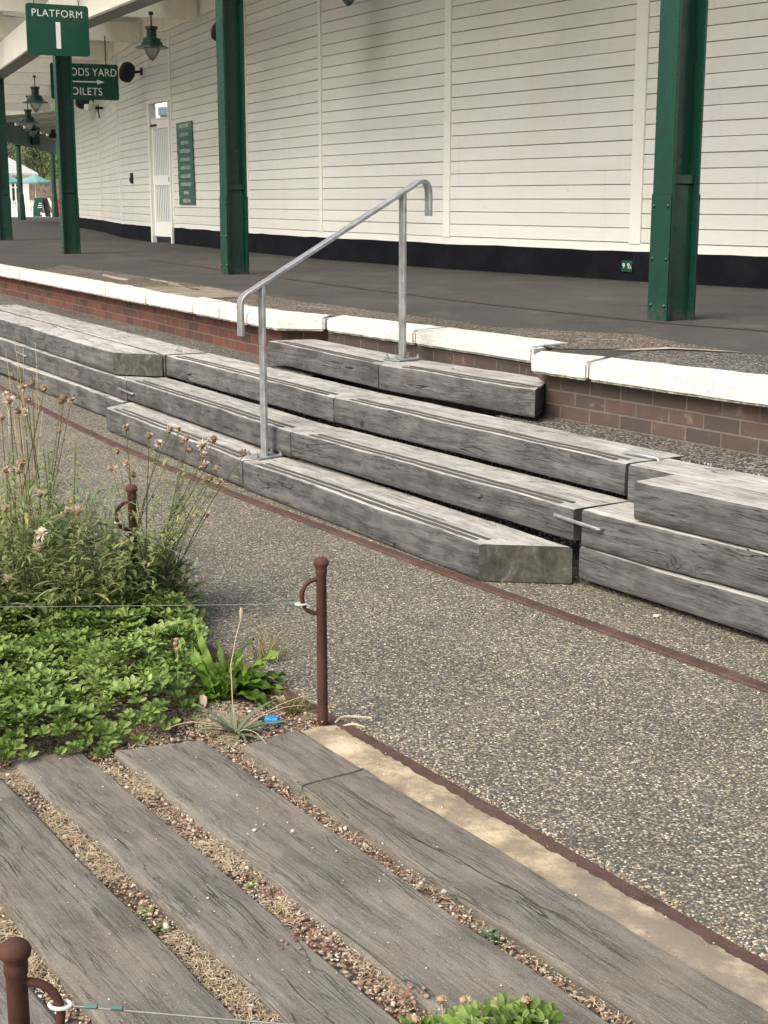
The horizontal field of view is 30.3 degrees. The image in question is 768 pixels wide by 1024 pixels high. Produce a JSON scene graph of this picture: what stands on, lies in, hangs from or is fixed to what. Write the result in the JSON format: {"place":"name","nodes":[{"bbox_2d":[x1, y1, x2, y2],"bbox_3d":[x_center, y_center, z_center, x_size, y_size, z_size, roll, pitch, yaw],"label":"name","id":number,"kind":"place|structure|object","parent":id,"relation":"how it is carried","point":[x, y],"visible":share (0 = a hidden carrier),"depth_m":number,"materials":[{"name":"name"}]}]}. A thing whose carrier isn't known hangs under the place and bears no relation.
{"place":"outdoors","nodes":[
{"label":"outdoors","id":0,"kind":"place"},
{"bbox_2d":[7,104,58,190],"bbox_3d":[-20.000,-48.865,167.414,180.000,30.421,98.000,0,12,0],"label":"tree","id":1,"kind":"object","parent":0,"point":[48,177],"depth_m":133.05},
{"bbox_2d":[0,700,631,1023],"bbox_3d":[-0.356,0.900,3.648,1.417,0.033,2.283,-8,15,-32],"label":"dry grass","id":2,"kind":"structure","parent":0,"point":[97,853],"depth_m":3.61,"materials":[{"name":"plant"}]},
{"bbox_2d":[0,573,714,1023],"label":"ballast ground","id":3,"kind":"structure","parent":0,"point":[240,705],"depth_m":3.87,"materials":[{"name":"gravel"}]},
{"bbox_2d":[0,449,22,592],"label":"leafy stalk","id":4,"kind":"object","parent":3,"relation":"on","point":[5,520],"visible":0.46,"depth_m":5.77,"materials":[{"name":"green plant"}]},
{"bbox_2d":[0,477,26,589],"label":"leafy stalk","id":5,"kind":"object","parent":3,"relation":"on","point":[11,528],"visible":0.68,"depth_m":5.67,"materials":[{"name":"green plant"}]},
{"bbox_2d":[0,960,55,1023],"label":"railway sleeper","id":6,"kind":"object","parent":3,"relation":"on","point":[40,1012],"visible":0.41,"depth_m":2.97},
{"bbox_2d":[0,937,65,1023],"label":"iron post","id":7,"kind":"object","parent":3,"relation":"on","point":[15,953],"visible":1,"depth_m":2.16,"materials":[{"name":"metal"}]},
{"bbox_2d":[47,999,290,1023],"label":"wire rope","id":8,"kind":"object","parent":7,"relation":"attached to","point":[68,1005],"visible":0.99,"depth_m":2.18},
{"bbox_2d":[0,337,69,573],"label":"dry grass tuft","id":9,"kind":"object","parent":3,"relation":"on","point":[24,449],"visible":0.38,"depth_m":6.30,"materials":[{"name":"plant"}]},
{"bbox_2d":[0,372,113,577],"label":"knapweed plant","id":10,"kind":"object","parent":3,"relation":"on","point":[8,398],"visible":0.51,"depth_m":6.04,"materials":[{"name":"green plant"}]},
{"bbox_2d":[0,457,135,621],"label":"knapweed plant","id":11,"kind":"object","parent":3,"relation":"on","point":[8,578],"visible":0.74,"depth_m":5.53,"materials":[{"name":"green plant"}]},
{"bbox_2d":[60,441,87,577],"bbox_3d":[-1.269,0.085,5.718,0.158,0.741,0.172,0,12,0],"label":"leafy stalk","id":12,"kind":"object","parent":3,"relation":"on","point":[72,470],"visible":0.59,"depth_m":5.71,"materials":[{"name":"green plant"}]},
{"bbox_2d":[7,488,177,655],"bbox_3d":[-1.143,0.234,5.475,0.685,0.595,0.582,0,12,0],"label":"knapweed plant","id":13,"kind":"object","parent":3,"relation":"on","point":[41,532],"visible":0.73,"depth_m":5.42,"materials":[{"name":"green plant"}]},
{"bbox_2d":[0,479,212,662],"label":"undergrowth","id":14,"kind":"object","parent":3,"relation":"on","point":[52,586],"visible":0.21,"depth_m":5.64,"materials":[{"name":"green plant"}]},
{"bbox_2d":[0,576,215,761],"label":"groundcover","id":15,"kind":"object","parent":3,"relation":"on","point":[93,658],"visible":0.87,"depth_m":4.77,"materials":[{"name":"green plant"}]},
{"bbox_2d":[97,525,126,623],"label":"leafy stalk","id":16,"kind":"object","parent":3,"relation":"on","point":[109,535],"visible":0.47,"depth_m":5.54,"materials":[{"name":"green plant"}]},
{"bbox_2d":[0,778,239,1023],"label":"railway sleeper","id":17,"kind":"object","parent":3,"relation":"on","point":[37,892],"visible":0.91,"depth_m":3.24,"materials":[{"name":"wood"}]},
{"bbox_2d":[108,554,142,627],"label":"leafy stalk","id":18,"kind":"object","parent":3,"relation":"on","point":[123,580],"visible":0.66,"depth_m":5.48,"materials":[{"name":"green plant"}]},
{"bbox_2d":[115,484,139,590],"bbox_3d":[-1.022,0.184,5.680,0.094,0.603,0.051,-1,12,-4],"label":"iron post","id":19,"kind":"object","parent":3,"relation":"on","point":[131,489],"visible":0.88,"depth_m":5.62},
{"bbox_2d":[113,527,154,634],"bbox_3d":[-0.981,0.282,5.545,0.192,0.431,0.154,0,12,0],"label":"leafy stalk","id":20,"kind":"object","parent":3,"relation":"on","point":[135,555],"visible":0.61,"depth_m":5.53,"materials":[{"name":"green plant"}]},
{"bbox_2d":[127,528,159,622],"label":"leafy stalk","id":21,"kind":"object","parent":3,"relation":"on","point":[145,584],"visible":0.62,"depth_m":5.56,"materials":[{"name":"green plant"}]},
{"bbox_2d":[141,530,170,625],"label":"leafy stalk","id":22,"kind":"object","parent":3,"relation":"on","point":[157,555],"visible":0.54,"depth_m":5.63,"materials":[{"name":"green plant"}]},
{"bbox_2d":[73,424,247,623],"bbox_3d":[-0.930,0.028,5.810,0.824,0.820,0.626,-7,14,-30],"label":"knapweed plant","id":23,"kind":"object","parent":3,"relation":"on","point":[174,566],"visible":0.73,"depth_m":5.81,"materials":[{"name":"green plant"}]},
{"bbox_2d":[12,752,399,1023],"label":"railway sleeper","id":24,"kind":"object","parent":3,"relation":"on","point":[175,865],"visible":0.91,"depth_m":3.40,"materials":[{"name":"wood"}]},
{"bbox_2d":[175,622,290,712],"bbox_3d":[-0.537,0.546,4.888,0.432,0.332,0.418,0,12,0],"label":"dock plant","id":25,"kind":"object","parent":3,"relation":"on","point":[214,680],"visible":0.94,"depth_m":4.88,"materials":[{"name":"green plant"}]},
{"bbox_2d":[169,608,315,750],"bbox_3d":[-0.441,0.519,4.546,0.350,0.399,0.380,6,14,26],"label":"plantain plant","id":26,"kind":"object","parent":3,"relation":"on","point":[226,725],"visible":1,"depth_m":4.54,"materials":[{"name":"green plant"}]},
{"bbox_2d":[269,689,313,715],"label":"grass tuft","id":27,"kind":"object","parent":3,"relation":"on","point":[291,709],"visible":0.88,"depth_m":4.74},
{"bbox_2d":[244,730,361,798],"bbox_3d":[-0.248,0.767,4.275,0.219,0.074,0.379,-8,15,-32],"label":"railway sleeper","id":28,"kind":"object","parent":3,"relation":"on","point":[296,761],"visible":0.84,"depth_m":4.24,"materials":[{"name":"wood"}]},
{"bbox_2d":[299,556,328,725],"bbox_3d":[-0.220,0.435,4.537,0.094,0.603,0.051,0,12,0],"label":"iron post","id":29,"kind":"object","parent":3,"relation":"on","point":[321,563],"visible":0.97,"depth_m":4.51,"materials":[{"name":"metal"}]},
{"bbox_2d":[114,741,608,1023],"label":"railway sleeper","id":30,"kind":"object","parent":3,"relation":"on","point":[474,965],"visible":0.87,"depth_m":3.47,"materials":[{"name":"wood"}]},
{"bbox_2d":[0,534,767,974],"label":"rail","id":31,"kind":"object","parent":3,"relation":"on","point":[666,910],"visible":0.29,"depth_m":3.77,"materials":[{"name":"metal"}]},
{"bbox_2d":[399,991,562,1023],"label":"groundcover","id":32,"kind":"object","parent":3,"relation":"on","point":[532,1011],"visible":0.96,"depth_m":2.84,"materials":[{"name":"green plant"}]},
{"bbox_2d":[302,768,767,1023],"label":"railway sleeper","id":33,"kind":"object","parent":3,"relation":"on","point":[589,950],"visible":0.95,"depth_m":3.34,"materials":[{"name":"wood"}]},
{"bbox_2d":[0,263,767,961],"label":"ground","id":34,"kind":"structure","parent":0,"point":[458,645],"depth_m":5.11,"materials":[{"name":"gravel"}]},
{"bbox_2d":[0,355,32,381],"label":"stacked timber","id":35,"kind":"object","parent":34,"relation":"on","point":[12,366],"visible":0.36,"depth_m":13.49,"materials":[{"name":"grey wood"}]},
{"bbox_2d":[0,336,31,363],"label":"stacked timber","id":36,"kind":"object","parent":35,"relation":"on","point":[7,346],"visible":0.37,"depth_m":13.62,"materials":[{"name":"grey wood"}]},
{"bbox_2d":[0,311,50,343],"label":"stacked timber","id":37,"kind":"object","parent":36,"relation":"on","point":[12,326],"visible":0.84,"depth_m":13.78,"materials":[{"name":"grey wood"}]},
{"bbox_2d":[46,485,142,578],"bbox_3d":[-1.302,0.117,6.291,0.547,0.495,0.455,0,12,0],"label":"silver bush","id":38,"kind":"object","parent":34,"relation":"on","point":[96,508],"visible":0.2,"depth_m":6.27,"materials":[{"name":"green plant"}]},
{"bbox_2d":[0,277,327,357],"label":"brick wall","id":39,"kind":"structure","parent":34,"relation":"on","point":[210,331],"depth_m":12.80,"materials":[{"name":"brick"}]},
{"bbox_2d":[0,265,38,280],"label":"coping stone","id":40,"kind":"object","parent":39,"relation":"on","point":[10,272],"visible":0.7,"depth_m":17.11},
{"bbox_2d":[19,271,87,288],"bbox_3d":[-3.699,-2.599,15.870,0.316,0.102,1.791,-7,14,-27],"label":"coping stone","id":41,"kind":"object","parent":39,"relation":"on","point":[47,278],"visible":0.84,"depth_m":15.77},
{"bbox_2d":[62,279,133,296],"bbox_3d":[-2.914,-2.281,14.425,0.315,0.102,1.541,-6,14,-27],"label":"coping stone","id":42,"kind":"object","parent":39,"relation":"on","point":[94,287],"visible":0.82,"depth_m":14.29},
{"bbox_2d":[106,287,164,304],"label":"coping stone","id":43,"kind":"object","parent":39,"relation":"on","point":[134,294],"visible":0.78,"depth_m":13.18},
{"bbox_2d":[146,293,223,313],"bbox_3d":[-1.708,-1.796,12.207,0.318,0.102,1.180,-6,14,-27],"label":"coping stone","id":44,"kind":"object","parent":39,"relation":"on","point":[176,302],"visible":0.77,"depth_m":12.08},
{"bbox_2d":[193,301,248,318],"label":"coping stone","id":45,"kind":"object","parent":39,"relation":"on","point":[209,309],"visible":0.61,"depth_m":11.39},
{"bbox_2d":[220,306,281,324],"bbox_3d":[-1.021,-1.517,10.945,0.315,0.102,0.546,-6,14,-27],"label":"coping stone","id":46,"kind":"object","parent":39,"relation":"on","point":[228,314],"visible":0.45,"depth_m":10.91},
{"bbox_2d":[248,311,330,330],"bbox_3d":[-0.694,-1.398,10.401,0.411,0.103,0.777,-10,16,-39],"label":"coping stone","id":47,"kind":"object","parent":39,"relation":"on","point":[289,320],"visible":0.84,"depth_m":10.19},
{"bbox_2d":[106,402,286,486],"bbox_3d":[-1.376,-0.498,9.644,0.306,0.170,2.733,-7,14,-29],"label":"step timber","id":48,"kind":"object","parent":34,"relation":"on","point":[223,453],"visible":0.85,"depth_m":9.42,"materials":[{"name":"grey wood"}]},
{"bbox_2d":[127,377,335,456],"bbox_3d":[-1.111,-0.681,9.642,0.326,0.160,2.848,-7,14,-29],"label":"step timber","id":49,"kind":"object","parent":48,"relation":"on","point":[229,415],"visible":0.86,"depth_m":9.41,"materials":[{"name":"grey wood"}]},
{"bbox_2d":[166,353,382,421],"bbox_3d":[-0.824,-0.884,9.752,0.366,0.159,2.712,-7,14,-29],"label":"step timber","id":50,"kind":"object","parent":49,"relation":"on","point":[307,395],"visible":0.95,"depth_m":9.51,"materials":[{"name":"grey wood"}]},
{"bbox_2d":[268,339,423,387],"bbox_3d":[-0.268,-1.007,9.485,0.375,0.155,1.674,-7,14,-27],"label":"step timber","id":51,"kind":"object","parent":50,"relation":"on","point":[347,363],"visible":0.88,"depth_m":9.36,"materials":[{"name":"grey wood"}]},
{"bbox_2d":[237,179,432,459],"bbox_3d":[-0.279,-1.183,8.597,1.329,1.628,0.187,-8,14,-31],"label":"handrail","id":52,"kind":"object","parent":48,"relation":"on","point":[401,196],"visible":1,"depth_m":8.49,"materials":[{"name":"metal"}]},
{"bbox_2d":[228,619,305,662],"bbox_3d":[-0.429,0.483,5.262,0.288,0.150,0.342,-9,15,-36],"label":"grass tuft","id":53,"kind":"object","parent":34,"relation":"on","point":[261,651],"visible":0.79,"depth_m":5.30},
{"bbox_2d":[138,376,627,559],"bbox_3d":[-0.552,-0.639,9.958,1.208,0.335,14.878,-8,15,-32],"label":"ballast fill","id":54,"kind":"object","parent":34,"relation":"on","point":[575,546],"visible":0.09,"depth_m":7.79,"materials":[{"name":"gravel"}]},
{"bbox_2d":[24,367,136,415],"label":"stacked timber","id":55,"kind":"object","parent":54,"relation":"on","point":[92,399],"visible":0.57,"depth_m":11.85,"materials":[{"name":"grey wood"}]},
{"bbox_2d":[24,347,160,400],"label":"stacked timber","id":56,"kind":"object","parent":55,"relation":"on","point":[87,375],"visible":0.69,"depth_m":11.78,"materials":[{"name":"grey wood"}]},
{"bbox_2d":[25,325,162,375],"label":"stacked timber","id":57,"kind":"object","parent":56,"relation":"on","point":[106,355],"visible":0.99,"depth_m":11.55,"materials":[{"name":"grey wood"}]},
{"bbox_2d":[61,325,205,376],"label":"stacked timber","id":58,"kind":"object","parent":56,"relation":"on","point":[163,349],"visible":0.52,"depth_m":11.87,"materials":[{"name":"grey wood"}]},
{"bbox_2d":[0,294,767,476],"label":"gravel margin","id":59,"kind":"object","parent":54,"relation":"on","point":[723,459],"visible":0.32,"depth_m":7.40,"materials":[{"name":"gravel"}]},
{"bbox_2d":[0,305,94,326],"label":"stacked timber","id":60,"kind":"object","parent":59,"relation":"on","point":[40,316],"visible":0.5,"depth_m":14.41,"materials":[{"name":"grey wood"}]},
{"bbox_2d":[579,546,767,638],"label":"stacked timber","id":61,"kind":"object","parent":54,"relation":"on","point":[739,609],"visible":0.62,"depth_m":5.82,"materials":[{"name":"grey wood"}]},
{"bbox_2d":[581,501,767,595],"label":"stacked timber","id":62,"kind":"object","parent":61,"relation":"on","point":[624,533],"visible":0.74,"depth_m":5.84,"materials":[{"name":"grey wood"}]},
{"bbox_2d":[628,458,767,501],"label":"stacked timber","id":63,"kind":"object","parent":62,"relation":"on","point":[651,469],"visible":0.48,"depth_m":6.23,"materials":[{"name":"grey wood"}]},
{"bbox_2d":[634,474,767,551],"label":"stacked timber","id":64,"kind":"object","parent":62,"relation":"on","point":[725,512],"visible":1,"depth_m":5.73,"materials":[{"name":"grey wood"}]},
{"bbox_2d":[0,385,767,693],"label":"rail","id":65,"kind":"object","parent":34,"relation":"on","point":[750,682],"visible":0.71,"depth_m":6.41,"materials":[{"name":"metal"}]},
{"bbox_2d":[0,217,767,365],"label":"platform","id":66,"kind":"structure","parent":34,"relation":"on","point":[34,243],"depth_m":13.38,"materials":[{"name":"asphalt"}]},
{"bbox_2d":[0,78,12,239],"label":"canopy column","id":67,"kind":"structure","parent":66,"relation":"on","point":[6,233],"depth_m":29.54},
{"bbox_2d":[14,125,40,219],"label":"canopy column","id":68,"kind":"structure","parent":66,"relation":"on","point":[35,140],"depth_m":59.16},
{"bbox_2d":[6,112,55,154],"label":"canopy valance","id":69,"kind":"object","parent":68,"relation":"attached to","point":[18,134],"visible":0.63,"depth_m":55.85,"materials":[{"name":"green paint"}]},
{"bbox_2d":[49,141,58,216],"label":"canopy column","id":70,"kind":"structure","parent":66,"relation":"on","point":[55,209],"depth_m":69.63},
{"bbox_2d":[53,56,80,253],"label":"canopy column","id":71,"kind":"structure","parent":66,"relation":"on","point":[67,163],"depth_m":21.91,"materials":[{"name":"metal"}]},
{"bbox_2d":[215,0,248,274],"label":"canopy column","id":72,"kind":"structure","parent":66,"relation":"on","point":[234,226],"depth_m":15.79,"materials":[{"name":"metal"}]},
{"bbox_2d":[39,265,724,349],"bbox_3d":[-1.496,-2.009,12.963,1.061,0.001,12.279,-7,14,-30],"label":"platform edge strip","id":73,"kind":"object","parent":66,"relation":"on","point":[584,340],"visible":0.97,"depth_m":9.89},
{"bbox_2d":[142,287,240,298],"bbox_3d":[-1.698,-2.011,12.955,0.625,0.001,1.832,-5,13,-23],"label":"paving slab","id":74,"kind":"object","parent":73,"relation":"on","point":[209,292],"visible":0.86,"depth_m":12.97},
{"bbox_2d":[146,259,767,330],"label":"platform seam","id":75,"kind":"object","parent":66,"relation":"on","point":[514,306],"visible":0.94,"depth_m":11.41,"materials":[{"name":"concrete"}]},
{"bbox_2d":[647,0,708,321],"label":"canopy column","id":76,"kind":"structure","parent":66,"relation":"on","point":[674,231],"depth_m":9.73,"materials":[{"name":"metal"}]},
{"bbox_2d":[0,0,162,78],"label":"longitudinal beam","id":77,"kind":"structure","parent":76,"relation":"on","point":[15,56],"depth_m":21.02,"materials":[{"name":"beige paint"}]},
{"bbox_2d":[25,0,89,56],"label":"hanging sign","id":78,"kind":"object","parent":77,"relation":"hanging from","point":[56,30],"visible":1,"depth_m":18.77,"materials":[{"name":"green metal"}]},
{"bbox_2d":[614,351,767,374],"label":"platform grey strip","id":79,"kind":"object","parent":66,"relation":"on","point":[749,363],"visible":1,"depth_m":7.47,"materials":[{"name":"gravel"}]},
{"bbox_2d":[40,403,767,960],"bbox_3d":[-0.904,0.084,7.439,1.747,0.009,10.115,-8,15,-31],"label":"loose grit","id":80,"kind":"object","parent":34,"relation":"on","point":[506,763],"visible":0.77,"depth_m":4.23,"materials":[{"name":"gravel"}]},
{"bbox_2d":[243,456,572,583],"bbox_3d":[0.002,0.007,7.362,0.330,0.178,2.686,-7,14,-30],"label":"step timber","id":81,"kind":"object","parent":34,"relation":"on","point":[477,548],"visible":1,"depth_m":6.94,"materials":[{"name":"grey wood"}]},
{"bbox_2d":[291,427,628,540],"bbox_3d":[0.289,-0.191,7.399,0.346,0.154,2.533,-8,15,-32],"label":"step timber","id":82,"kind":"object","parent":81,"relation":"on","point":[537,503],"visible":0.98,"depth_m":7.11,"materials":[{"name":"grey wood"}]},
{"bbox_2d":[334,394,682,495],"bbox_3d":[0.545,-0.401,7.544,0.366,0.158,2.571,-8,15,-32],"label":"step timber","id":83,"kind":"object","parent":82,"relation":"on","point":[602,464],"visible":0.97,"depth_m":7.25,"materials":[{"name":"grey wood"}]},
{"bbox_2d":[379,361,544,417],"bbox_3d":[0.540,-0.724,8.200,0.385,0.160,1.444,-9,15,-34],"label":"step timber","id":84,"kind":"object","parent":83,"relation":"on","point":[513,393],"visible":0.98,"depth_m":8.06,"materials":[{"name":"grey wood"}]},
{"bbox_2d":[328,330,535,416],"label":"brick wall","id":85,"kind":"structure","parent":34,"relation":"on","point":[467,359],"depth_m":9.02,"materials":[{"name":"brick"}]},
{"bbox_2d":[327,315,443,344],"bbox_3d":[-0.052,-1.256,9.750,0.319,0.102,1.296,-8,15,-34],"label":"coping stone","id":86,"kind":"object","parent":85,"relation":"on","point":[383,330],"visible":0.85,"depth_m":9.63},
{"bbox_2d":[416,327,567,362],"bbox_3d":[0.643,-1.032,8.725,0.340,0.103,1.294,-8,15,-31],"label":"coping stone","id":87,"kind":"object","parent":85,"relation":"on","point":[513,347],"visible":0.75,"depth_m":8.57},
{"bbox_2d":[302,725,767,1011],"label":"mortar strip","id":88,"kind":"object","parent":34,"relation":"on","point":[730,972],"visible":0.96,"depth_m":3.56,"materials":[{"name":"concrete"}]},
{"bbox_2d":[536,374,767,456],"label":"brick wall","id":89,"kind":"structure","parent":34,"relation":"on","point":[737,427],"depth_m":7.07,"materials":[{"name":"brick"}]},
{"bbox_2d":[531,351,605,379],"bbox_3d":[0.958,-0.788,7.615,0.526,0.102,0.300,11,17,42],"label":"coping stone","id":90,"kind":"object","parent":89,"relation":"on","point":[569,365],"visible":0.94,"depth_m":7.51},
{"bbox_2d":[589,358,767,406],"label":"coping stone","id":91,"kind":"object","parent":89,"relation":"on","point":[731,386],"visible":1,"depth_m":6.85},
{"bbox_2d":[74,0,767,288],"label":"boarded wall","id":92,"kind":"structure","parent":0,"point":[519,135],"depth_m":17.09,"materials":[{"name":"white wood"}]},
{"bbox_2d":[0,12,140,105],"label":"canopy roof","id":93,"kind":"structure","parent":92,"relation":"attached to","point":[22,15],"depth_m":28.75,"materials":[{"name":"white"}]},
{"bbox_2d":[4,73,50,84],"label":"cross beam","id":94,"kind":"structure","parent":93,"relation":"attached to","point":[25,79],"depth_m":38.13,"materials":[{"name":"beige paint"}]},
{"bbox_2d":[4,84,50,94],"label":"cross beam","id":95,"kind":"structure","parent":93,"relation":"attached to","point":[9,89],"depth_m":41.76,"materials":[{"name":"beige paint"}]},
{"bbox_2d":[0,39,108,60],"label":"cross beam","id":96,"kind":"structure","parent":93,"relation":"attached to","point":[97,50],"depth_m":31.26,"materials":[{"name":"beige paint"}]},
{"bbox_2d":[14,58,96,72],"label":"cross beam","id":97,"kind":"structure","parent":93,"relation":"attached to","point":[38,65],"depth_m":34.58,"materials":[{"name":"beige paint"}]},
{"bbox_2d":[23,75,47,111],"bbox_3d":[-8.740,-10.475,35.581,0.636,0.890,0.636,0,12,0],"label":"hanging lamp","id":98,"kind":"object","parent":97,"relation":"hanging from","point":[35,100],"visible":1,"depth_m":35.49,"materials":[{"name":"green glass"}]},
{"bbox_2d":[0,17,137,42],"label":"cross beam","id":99,"kind":"structure","parent":93,"relation":"hanging from","point":[112,31],"depth_m":27.59,"materials":[{"name":"beige paint"}]},
{"bbox_2d":[50,36,118,100],"bbox_3d":[-5.764,-8.547,27.301,1.300,1.192,0.032,-5,13,-21],"label":"direction sign","id":100,"kind":"object","parent":99,"relation":"hanging from","point":[95,81],"visible":0.74,"depth_m":27.41,"materials":[{"name":"green metal"}]},
{"bbox_2d":[0,0,195,21],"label":"cross beam","id":101,"kind":"structure","parent":93,"relation":"hanging from","point":[184,10],"depth_m":24.16,"materials":[{"name":"beige paint"}]},
{"bbox_2d":[135,11,168,60],"bbox_3d":[-3.855,-7.889,23.556,0.560,0.780,0.560,0,12,0],"label":"hanging lamp","id":102,"kind":"object","parent":101,"relation":"hanging from","point":[151,46],"visible":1,"depth_m":23.48,"materials":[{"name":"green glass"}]},
{"bbox_2d":[119,62,141,82],"bbox_3d":[-5.044,-8.740,28.222,0.464,0.391,0.278,0,12,0],"label":"loudspeaker","id":103,"kind":"object","parent":92,"relation":"attached to","point":[127,71],"visible":1,"depth_m":28.14,"materials":[{"name":"black plastic"}]},
{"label":"yard paving","id":104,"kind":"structure","parent":0,"visible":0},
{"bbox_2d":[8,157,37,212],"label":"white house","id":105,"kind":"structure","parent":104,"relation":"on","point":[27,172],"depth_m":89.48,"materials":[{"name":"paint"}]},
{"bbox_2d":[7,122,57,196],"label":"tree","id":106,"kind":"object","parent":104,"relation":"on","point":[34,158],"visible":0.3,"depth_m":99.13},
{"bbox_2d":[33,198,51,216],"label":"sandwich board","id":107,"kind":"object","parent":104,"relation":"on","point":[39,203],"visible":0.92,"depth_m":70.84,"materials":[{"name":"wood"}]},
{"bbox_2d":[29,181,58,212],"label":"board fence","id":108,"kind":"object","parent":104,"relation":"on","point":[45,190],"visible":0.18,"depth_m":85.84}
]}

